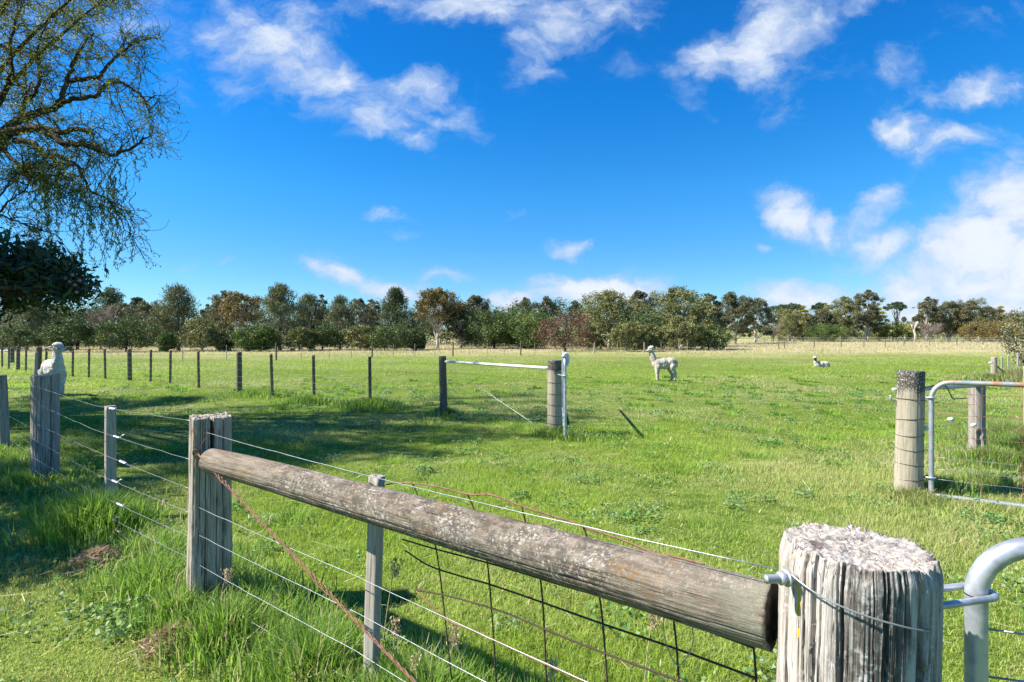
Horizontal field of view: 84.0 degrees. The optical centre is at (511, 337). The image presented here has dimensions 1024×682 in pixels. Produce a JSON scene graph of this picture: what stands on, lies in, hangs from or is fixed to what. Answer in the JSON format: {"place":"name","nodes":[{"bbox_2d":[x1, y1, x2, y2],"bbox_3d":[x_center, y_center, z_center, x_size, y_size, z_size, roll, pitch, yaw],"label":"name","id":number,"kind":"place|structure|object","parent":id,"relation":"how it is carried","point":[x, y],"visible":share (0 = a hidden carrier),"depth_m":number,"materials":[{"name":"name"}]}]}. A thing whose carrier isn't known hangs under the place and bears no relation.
{"place":"outdoors","nodes":[
{"label":"outdoors","id":0,"kind":"place"},
{"bbox_2d":[220,568,232,599],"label":"seeding grass","id":1,"kind":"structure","parent":0,"point":[226,577],"depth_m":3.24,"materials":[{"name":"beige plant"}]},
{"bbox_2d":[0,338,1023,681],"bbox_3d":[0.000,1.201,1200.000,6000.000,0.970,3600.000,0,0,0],"label":"ground","id":2,"kind":"structure","parent":0,"point":[700,496],"depth_m":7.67,"materials":[{"name":"green plant"}]},
{"bbox_2d":[0,324,45,349],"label":"bushy tree","id":3,"kind":"object","parent":2,"relation":"on","point":[20,340],"visible":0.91,"depth_m":65.04,"materials":[{"name":"green plant"}]},
{"bbox_2d":[0,300,66,349],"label":"tree","id":4,"kind":"object","parent":2,"relation":"on","point":[25,316],"visible":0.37,"depth_m":70.92,"materials":[{"name":"green plant"}]},
{"bbox_2d":[38,342,66,395],"bbox_3d":[-12.885,0.902,15.982,1.277,1.527,0.533,0,0,38],"label":"alpaca","id":5,"kind":"object","parent":2,"relation":"on","point":[54,365],"visible":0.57,"depth_m":15.69},
{"bbox_2d":[0,226,117,329],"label":"flowering gum tree","id":6,"kind":"object","parent":2,"relation":"on","point":[33,273],"visible":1,"depth_m":7.80,"materials":[{"name":"green plant"}]},
{"bbox_2d":[35,314,97,351],"bbox_3d":[-48.391,-0.295,62.158,5.465,4.401,5.592,0,0,0],"label":"bushy tree","id":7,"kind":"object","parent":2,"relation":"on","point":[57,332],"visible":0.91,"depth_m":61.52,"materials":[{"name":"green plant"}]},
{"bbox_2d":[7,543,135,577],"bbox_3d":[-3.122,1.605,4.162,0.757,0.189,0.645,0,0,0],"label":"dead grass heap","id":8,"kind":"object","parent":2,"relation":"on","point":[97,551],"visible":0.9,"depth_m":4.14,"materials":[{"name":"brown plant"}]},
{"bbox_2d":[43,302,102,348],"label":"bushy tree","id":9,"kind":"object","parent":2,"relation":"on","point":[63,314],"visible":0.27,"depth_m":75.31,"materials":[{"name":"green plant"}]},
{"bbox_2d":[0,0,188,278],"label":"willow tree","id":10,"kind":"object","parent":2,"relation":"on","point":[12,127],"visible":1,"depth_m":10.84,"materials":[{"name":"green plant"}]},
{"bbox_2d":[84,305,119,349],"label":"bare tree","id":11,"kind":"object","parent":2,"relation":"on","point":[106,313],"visible":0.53,"depth_m":71.28,"materials":[{"name":"grey plant"}]},
{"bbox_2d":[89,286,132,321],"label":"tree","id":12,"kind":"object","parent":2,"relation":"on","point":[111,295],"visible":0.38,"depth_m":173.46,"materials":[{"name":"green plant"}]},
{"bbox_2d":[107,301,136,328],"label":"gum tree","id":13,"kind":"object","parent":2,"relation":"on","point":[123,305],"visible":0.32,"depth_m":104.52,"materials":[{"name":"green plant"}]},
{"bbox_2d":[83,315,164,351],"bbox_3d":[-43.329,-0.327,64.041,7.722,4.479,7.942,0,0,40],"label":"bushy tree","id":14,"kind":"object","parent":2,"relation":"on","point":[105,326],"visible":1,"depth_m":62.78,"materials":[{"name":"green plant"}]},
{"bbox_2d":[129,297,145,323],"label":"cypress tree","id":15,"kind":"object","parent":2,"relation":"on","point":[134,300],"visible":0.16,"depth_m":183.74,"materials":[{"name":"green plant"}]},
{"bbox_2d":[121,300,159,346],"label":"gum tree","id":16,"kind":"object","parent":2,"relation":"on","point":[143,307],"visible":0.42,"depth_m":88.79,"materials":[{"name":"green plant"}]},
{"bbox_2d":[106,620,195,675],"bbox_3d":[-1.821,1.604,3.045,0.564,0.195,0.570,0,0,37],"label":"dead grass heap","id":17,"kind":"object","parent":2,"relation":"on","point":[165,635],"visible":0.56,"depth_m":2.98,"materials":[{"name":"beige plant"}]},
{"bbox_2d":[145,309,175,333],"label":"gum tree","id":18,"kind":"object","parent":2,"relation":"on","point":[149,318],"visible":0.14,"depth_m":85.03,"materials":[{"name":"green plant"}]},
{"bbox_2d":[157,331,177,351],"bbox_3d":[-38.294,0.613,63.127,2.181,2.606,2.113,0,0,45],"label":"bushy tree","id":19,"kind":"object","parent":2,"relation":"on","point":[166,342],"visible":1,"depth_m":62.70,"materials":[{"name":"green plant"}]},
{"bbox_2d":[145,282,213,350],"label":"sheoak tree","id":20,"kind":"object","parent":2,"relation":"on","point":[179,297],"visible":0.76,"depth_m":67.80,"materials":[{"name":"green plant"}]},
{"bbox_2d":[174,314,229,350],"bbox_3d":[-35.654,-0.407,65.511,5.126,4.623,5.825,0,0,20],"label":"gum tree","id":21,"kind":"object","parent":2,"relation":"on","point":[200,337],"visible":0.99,"depth_m":64.82,"materials":[{"name":"green plant"}]},
{"bbox_2d":[204,290,234,333],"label":"gum tree","id":22,"kind":"object","parent":2,"relation":"on","point":[214,308],"visible":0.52,"depth_m":83.53,"materials":[{"name":"green plant"}]},
{"bbox_2d":[210,329,235,349],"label":"bushy tree","id":23,"kind":"object","parent":2,"relation":"on","point":[226,334],"visible":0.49,"depth_m":67.82,"materials":[{"name":"green plant"}]},
{"bbox_2d":[218,290,264,347],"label":"gum tree","id":24,"kind":"object","parent":2,"relation":"on","point":[233,308],"visible":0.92,"depth_m":80.16,"materials":[{"name":"green plant"}]},
{"bbox_2d":[228,325,268,349],"bbox_3d":[-30.135,0.235,65.450,4.287,3.341,4.610,0,0,0],"label":"bushy tree","id":25,"kind":"object","parent":2,"relation":"on","point":[242,341],"visible":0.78,"depth_m":64.39,"materials":[{"name":"green plant"}]},
{"bbox_2d":[250,324,284,351],"bbox_3d":[-28.390,0.177,65.455,3.566,3.489,3.531,0,0,32],"label":"bushy tree","id":26,"kind":"object","parent":2,"relation":"on","point":[267,334],"visible":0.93,"depth_m":64.91,"materials":[{"name":"green plant"}]},
{"bbox_2d":[0,345,561,430],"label":"wire fence","id":27,"kind":"object","parent":2,"relation":"on","point":[554,394],"visible":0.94,"depth_m":13.37,"materials":[{"name":"grey wood"}]},
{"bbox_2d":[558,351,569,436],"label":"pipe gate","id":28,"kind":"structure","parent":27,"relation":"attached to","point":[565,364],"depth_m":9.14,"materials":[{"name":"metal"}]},
{"bbox_2d":[249,281,314,350],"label":"sheoak tree","id":29,"kind":"object","parent":2,"relation":"on","point":[277,294],"visible":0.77,"depth_m":69.48,"materials":[{"name":"green plant"}]},
{"bbox_2d":[283,325,315,350],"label":"bushy tree","id":30,"kind":"object","parent":2,"relation":"on","point":[300,337],"visible":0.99,"depth_m":66.57,"materials":[{"name":"green plant"}]},
{"bbox_2d":[286,292,331,348],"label":"sheoak tree","id":31,"kind":"object","parent":2,"relation":"on","point":[309,302],"visible":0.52,"depth_m":75.84,"materials":[{"name":"green plant"}]},
{"bbox_2d":[313,294,328,321],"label":"gum tree","id":32,"kind":"object","parent":2,"relation":"on","point":[321,300],"visible":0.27,"depth_m":104.89,"materials":[{"name":"green plant"}]},
{"bbox_2d":[306,324,347,349],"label":"bushy tree","id":33,"kind":"object","parent":2,"relation":"on","point":[322,332],"visible":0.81,"depth_m":68.98,"materials":[{"name":"green plant"}]},
{"bbox_2d":[321,294,355,349],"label":"sheoak tree","id":34,"kind":"object","parent":2,"relation":"on","point":[339,301],"visible":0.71,"depth_m":72.90,"materials":[{"name":"green plant"}]},
{"bbox_2d":[344,298,374,348],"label":"gum tree","id":35,"kind":"object","parent":2,"relation":"on","point":[359,305],"visible":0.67,"depth_m":80.82,"materials":[{"name":"green plant"}]},
{"bbox_2d":[339,324,383,349],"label":"gum tree","id":36,"kind":"object","parent":2,"relation":"on","point":[356,336],"visible":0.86,"depth_m":69.26,"materials":[{"name":"green plant"}]},
{"bbox_2d":[363,299,381,346],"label":"gum tree","id":37,"kind":"object","parent":2,"relation":"on","point":[376,307],"visible":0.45,"depth_m":85.44,"materials":[{"name":"green plant"}]},
{"bbox_2d":[367,323,414,350],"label":"bushy tree","id":38,"kind":"object","parent":2,"relation":"on","point":[403,338],"visible":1,"depth_m":67.76,"materials":[{"name":"green plant"}]},
{"bbox_2d":[380,558,402,667],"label":"seeding grass","id":39,"kind":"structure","parent":2,"relation":"on","point":[394,570],"depth_m":2.64,"materials":[{"name":"brown plant"}]},
{"bbox_2d":[385,615,401,669],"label":"seeding grass","id":40,"kind":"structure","parent":2,"relation":"on","point":[394,626],"depth_m":2.67,"materials":[{"name":"beige plant"}]},
{"bbox_2d":[374,286,425,349],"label":"sheoak tree","id":41,"kind":"object","parent":2,"relation":"on","point":[397,302],"visible":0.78,"depth_m":74.38,"materials":[{"name":"green plant"}]},
{"bbox_2d":[409,652,422,678],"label":"seeding grass","id":42,"kind":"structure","parent":2,"relation":"on","point":[413,661],"depth_m":2.41,"materials":[{"name":"beige plant"}]},
{"bbox_2d":[406,327,427,349],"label":"bushy tree","id":43,"kind":"object","parent":2,"relation":"on","point":[420,340],"visible":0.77,"depth_m":71.23,"materials":[{"name":"green plant"}]},
{"bbox_2d":[412,286,466,348],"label":"gum tree","id":44,"kind":"object","parent":2,"relation":"on","point":[434,298],"visible":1,"depth_m":80.28,"materials":[{"name":"green plant"}]},
{"bbox_2d":[446,624,463,675],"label":"seeding grass","id":45,"kind":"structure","parent":2,"relation":"on","point":[452,637],"depth_m":2.45,"materials":[{"name":"beige plant"}]},
{"bbox_2d":[440,304,478,347],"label":"gum tree","id":46,"kind":"object","parent":2,"relation":"on","point":[454,329],"visible":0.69,"depth_m":82.18,"materials":[{"name":"green plant"}]},
{"bbox_2d":[0,374,943,681],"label":"wire fence","id":47,"kind":"object","parent":2,"relation":"on","point":[848,604],"visible":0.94,"depth_m":1.60,"materials":[{"name":"grey wood"}]},
{"bbox_2d":[385,482,756,681],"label":"panel","id":48,"kind":"object","parent":47,"relation":"attached to","point":[603,624],"visible":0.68,"depth_m":1.99,"materials":[{"name":"metal"}]},
{"bbox_2d":[943,537,1023,681],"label":"pipe gate","id":49,"kind":"structure","parent":47,"relation":"attached to","point":[986,568],"depth_m":1.41,"materials":[{"name":"metal"}]},
{"bbox_2d":[459,294,493,331],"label":"gum tree","id":50,"kind":"object","parent":2,"relation":"on","point":[475,300],"visible":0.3,"depth_m":101.68,"materials":[{"name":"green plant"}]},
{"bbox_2d":[461,309,533,348],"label":"bushy tree","id":51,"kind":"object","parent":2,"relation":"on","point":[486,315],"visible":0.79,"depth_m":79.00,"materials":[{"name":"green plant"}]},
{"bbox_2d":[0,339,1018,360],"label":"wire fence","id":52,"kind":"object","parent":2,"relation":"on","point":[276,350],"visible":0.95,"depth_m":47.96,"materials":[{"name":"grey wood"}]},
{"bbox_2d":[1,297,1022,347],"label":"woodland","id":53,"kind":"object","parent":2,"relation":"on","point":[557,306],"visible":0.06,"depth_m":102.29,"materials":[{"name":"green plant"}]},
{"bbox_2d":[0,384,1023,681],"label":"clover","id":54,"kind":"object","parent":2,"relation":"on","point":[422,466],"visible":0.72,"depth_m":5.97,"materials":[{"name":"green plant"}]},
{"bbox_2d":[508,297,537,324],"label":"gum tree","id":55,"kind":"object","parent":2,"relation":"on","point":[525,301],"visible":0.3,"depth_m":108.51,"materials":[{"name":"green plant"}]},
{"bbox_2d":[489,303,566,348],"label":"bushy tree","id":56,"kind":"object","parent":2,"relation":"on","point":[525,319],"visible":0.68,"depth_m":77.58,"materials":[{"name":"green plant"}]},
{"bbox_2d":[531,296,561,344],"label":"gum tree","id":57,"kind":"object","parent":2,"relation":"on","point":[549,305],"visible":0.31,"depth_m":106.52,"materials":[{"name":"green plant"}]},
{"bbox_2d":[531,309,598,350],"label":"bushy tree","id":58,"kind":"object","parent":2,"relation":"on","point":[548,325],"visible":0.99,"depth_m":65.25,"materials":[{"name":"green plant"}]},
{"bbox_2d":[565,300,583,324],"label":"gum tree","id":59,"kind":"object","parent":2,"relation":"on","point":[574,302],"visible":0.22,"depth_m":104.58,"materials":[{"name":"green plant"}]},
{"bbox_2d":[570,321,607,349],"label":"gum tree","id":60,"kind":"object","parent":2,"relation":"on","point":[599,340],"visible":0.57,"depth_m":71.43,"materials":[{"name":"green plant"}]},
{"bbox_2d":[571,287,643,348],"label":"gum tree","id":61,"kind":"object","parent":2,"relation":"on","point":[612,307],"visible":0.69,"depth_m":76.65,"materials":[{"name":"green plant"}]},
{"bbox_2d":[606,321,649,351],"bbox_3d":[13.434,0.005,65.586,5.113,3.817,4.330,0,0,0],"label":"tree","id":62,"kind":"object","parent":2,"relation":"on","point":[632,331],"visible":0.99,"depth_m":64.81,"materials":[{"name":"green plant"}]},
{"bbox_2d":[606,310,675,349],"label":"bushy tree","id":63,"kind":"object","parent":2,"relation":"on","point":[654,320],"visible":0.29,"depth_m":73.63,"materials":[{"name":"green plant"}]},
{"bbox_2d":[628,290,654,323],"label":"gum tree","id":64,"kind":"object","parent":2,"relation":"on","point":[640,295],"visible":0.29,"depth_m":101.74,"materials":[{"name":"green plant"}]},
{"bbox_2d":[634,323,668,349],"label":"gum tree","id":65,"kind":"object","parent":2,"relation":"on","point":[654,337],"visible":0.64,"depth_m":66.36,"materials":[{"name":"green plant"}]},
{"bbox_2d":[644,614,662,681],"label":"seeding grass","id":66,"kind":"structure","parent":2,"relation":"on","point":[653,621],"depth_m":2.21,"materials":[{"name":"brown plant"}]},
{"bbox_2d":[646,345,677,380],"bbox_3d":[5.678,0.991,21.599,1.256,1.374,0.465,0,0,0],"label":"alpaca","id":67,"kind":"object","parent":2,"relation":"on","point":[670,364],"visible":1,"depth_m":21.46},
{"bbox_2d":[637,284,713,348],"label":"gum tree","id":68,"kind":"object","parent":2,"relation":"on","point":[676,307],"visible":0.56,"depth_m":77.06,"materials":[{"name":"green plant"}]},
{"bbox_2d":[661,315,702,349],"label":"gum tree","id":69,"kind":"object","parent":2,"relation":"on","point":[681,338],"visible":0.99,"depth_m":69.62,"materials":[{"name":"green plant"}]},
{"bbox_2d":[686,301,720,349],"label":"gum tree","id":70,"kind":"object","parent":2,"relation":"on","point":[707,311],"visible":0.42,"depth_m":74.28,"materials":[{"name":"green plant"}]},
{"bbox_2d":[685,323,737,349],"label":"bushy tree","id":71,"kind":"object","parent":2,"relation":"on","point":[714,333],"visible":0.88,"depth_m":70.49,"materials":[{"name":"green plant"}]},
{"bbox_2d":[702,293,729,337],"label":"gum tree","id":72,"kind":"object","parent":2,"relation":"on","point":[717,313],"visible":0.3,"depth_m":91.22,"materials":[{"name":"green plant"}]},
{"bbox_2d":[720,291,756,343],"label":"gum tree","id":73,"kind":"object","parent":2,"relation":"on","point":[733,306],"visible":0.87,"depth_m":120.88,"materials":[{"name":"green plant"}]},
{"bbox_2d":[735,297,778,342],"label":"gum tree","id":74,"kind":"object","parent":2,"relation":"on","point":[769,318],"visible":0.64,"depth_m":130.31,"materials":[{"name":"green plant"}]},
{"bbox_2d":[768,304,794,338],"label":"umbrella pine","id":75,"kind":"object","parent":2,"relation":"on","point":[782,306],"visible":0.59,"depth_m":232.24,"materials":[{"name":"green plant"}]},
{"bbox_2d":[772,308,811,339],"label":"tree","id":76,"kind":"object","parent":2,"relation":"on","point":[788,321],"visible":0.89,"depth_m":156.39,"materials":[{"name":"green plant"}]},
{"bbox_2d":[787,302,804,338],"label":"umbrella pine","id":77,"kind":"object","parent":2,"relation":"on","point":[796,306],"visible":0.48,"depth_m":237.55,"materials":[{"name":"green plant"}]},
{"bbox_2d":[796,306,811,339],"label":"cypress tree","id":78,"kind":"object","parent":2,"relation":"on","point":[803,310],"visible":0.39,"depth_m":159.23,"materials":[{"name":"green plant"}]},
{"bbox_2d":[810,302,829,309],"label":"umbrella pine","id":79,"kind":"object","parent":2,"relation":"on","point":[818,305],"visible":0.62,"depth_m":230.99,"materials":[{"name":"green plant"}]},
{"bbox_2d":[813,356,829,366],"bbox_3d":[17.025,1.376,31.284,0.964,0.704,0.367,0,0,-2],"label":"alpaca","id":80,"kind":"object","parent":2,"relation":"on","point":[821,363],"visible":0.89,"depth_m":31.17},
{"bbox_2d":[803,307,841,341],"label":"gum tree","id":81,"kind":"object","parent":2,"relation":"on","point":[820,315],"visible":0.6,"depth_m":156.54,"materials":[{"name":"green plant"}]},
{"bbox_2d":[802,323,848,341],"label":"bushy tree","id":82,"kind":"object","parent":2,"relation":"on","point":[827,329],"visible":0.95,"depth_m":148.90,"materials":[{"name":"green plant"}]},
{"bbox_2d":[823,296,864,341],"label":"gum tree","id":83,"kind":"object","parent":2,"relation":"on","point":[845,305],"visible":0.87,"depth_m":154.78,"materials":[{"name":"green plant"}]},
{"bbox_2d":[849,289,885,340],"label":"gum tree","id":84,"kind":"object","parent":2,"relation":"on","point":[871,314],"visible":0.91,"depth_m":156.99,"materials":[{"name":"green plant"}]},
{"bbox_2d":[869,307,890,338],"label":"cypress tree","id":85,"kind":"object","parent":2,"relation":"on","point":[887,320],"visible":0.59,"depth_m":160.94,"materials":[{"name":"green plant"}]},
{"bbox_2d":[756,336,1017,342],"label":"rail fence","id":86,"kind":"object","parent":2,"relation":"on","point":[882,339],"visible":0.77,"depth_m":145.07,"materials":[{"name":"grey wood"}]},
{"bbox_2d":[876,320,909,340],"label":"cypress tree","id":87,"kind":"object","parent":2,"relation":"on","point":[897,333],"visible":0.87,"depth_m":159.11,"materials":[{"name":"green plant"}]},
{"bbox_2d":[882,301,907,338],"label":"umbrella pine","id":88,"kind":"object","parent":2,"relation":"on","point":[899,306],"visible":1,"depth_m":229.06,"materials":[{"name":"green plant"}]},
{"bbox_2d":[899,320,921,340],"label":"cypress tree","id":89,"kind":"object","parent":2,"relation":"on","point":[909,332],"visible":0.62,"depth_m":159.07,"materials":[{"name":"green plant"}]},
{"bbox_2d":[911,302,919,341],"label":"dead tree","id":90,"kind":"object","parent":2,"relation":"on","point":[915,334],"visible":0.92,"depth_m":151.88,"materials":[{"name":"beige wood"}]},
{"bbox_2d":[911,296,943,340],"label":"gum tree","id":91,"kind":"object","parent":2,"relation":"on","point":[929,308],"visible":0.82,"depth_m":157.00,"materials":[{"name":"green plant"}]},
{"bbox_2d":[918,322,944,341],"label":"bare tree","id":92,"kind":"object","parent":2,"relation":"on","point":[937,330],"visible":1,"depth_m":149.78,"materials":[{"name":"grey plant"}]},
{"bbox_2d":[930,301,970,340],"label":"gum tree","id":93,"kind":"object","parent":2,"relation":"on","point":[944,306],"visible":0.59,"depth_m":158.63,"materials":[{"name":"green plant"}]},
{"bbox_2d":[889,366,1023,491],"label":"strainer fence","id":94,"kind":"object","parent":2,"relation":"on","point":[910,400],"visible":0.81,"depth_m":5.87,"materials":[{"name":"grey wood"}]},
{"bbox_2d":[923,380,1023,507],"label":"pipe gate","id":95,"kind":"structure","parent":94,"relation":"attached to","point":[930,476],"depth_m":5.68,"materials":[{"name":"metal"}]},
{"bbox_2d":[947,297,997,340],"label":"gum tree","id":96,"kind":"object","parent":2,"relation":"on","point":[973,305],"visible":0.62,"depth_m":156.16,"materials":[{"name":"green plant"}]},
{"bbox_2d":[957,319,1004,341],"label":"bushy tree","id":97,"kind":"object","parent":2,"relation":"on","point":[975,324],"visible":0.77,"depth_m":149.82,"materials":[{"name":"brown plant"}]},
{"bbox_2d":[972,305,1004,340],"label":"gum tree","id":98,"kind":"object","parent":2,"relation":"on","point":[995,316],"visible":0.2,"depth_m":160.38,"materials":[{"name":"green plant"}]},
{"bbox_2d":[979,319,1022,340],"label":"bushy tree","id":99,"kind":"object","parent":2,"relation":"on","point":[1015,331],"visible":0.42,"depth_m":147.63,"materials":[{"name":"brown plant"}]},
{"bbox_2d":[988,353,1020,374],"bbox_3d":[22.927,1.227,25.709,13.484,1.154,0.476,0,0,-41],"label":"wire fence","id":100,"kind":"object","parent":2,"relation":"on","point":[993,365],"visible":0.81,"depth_m":21.60,"materials":[{"name":"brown wood"}]},
{"bbox_2d":[994,306,1023,365],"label":"bushy tree","id":101,"kind":"object","parent":2,"relation":"on","point":[1008,342],"visible":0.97,"depth_m":30.23,"materials":[{"name":"green plant"}]},
{"bbox_2d":[1001,310,1022,340],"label":"gum tree","id":102,"kind":"object","parent":2,"relation":"on","point":[1006,318],"visible":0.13,"depth_m":164.07,"materials":[{"name":"green plant"}]},
{"bbox_2d":[0,365,1023,681],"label":"tall grass","id":103,"kind":"structure","parent":0,"point":[78,513],"depth_m":4.14,"materials":[{"name":"green plant"}]},
{"bbox_2d":[0,0,1023,330],"label":"sky","id":104,"kind":"structure","parent":0,"point":[808,153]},
{"bbox_2d":[4,339,1022,358],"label":"dry grass","id":105,"kind":"structure","parent":0,"point":[781,343],"depth_m":75.99,"materials":[{"name":"beige plant"}]},
{"bbox_2d":[546,655,558,681],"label":"seeding grass","id":106,"kind":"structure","parent":0,"point":[552,663],"depth_m":2.29,"materials":[{"name":"green plant"}]},
{"bbox_2d":[106,326,1022,337],"bbox_3d":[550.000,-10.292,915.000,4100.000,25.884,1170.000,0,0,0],"label":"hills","id":107,"kind":"structure","parent":0,"point":[758,333],"depth_m":426.73,"materials":[{"name":"plant"}]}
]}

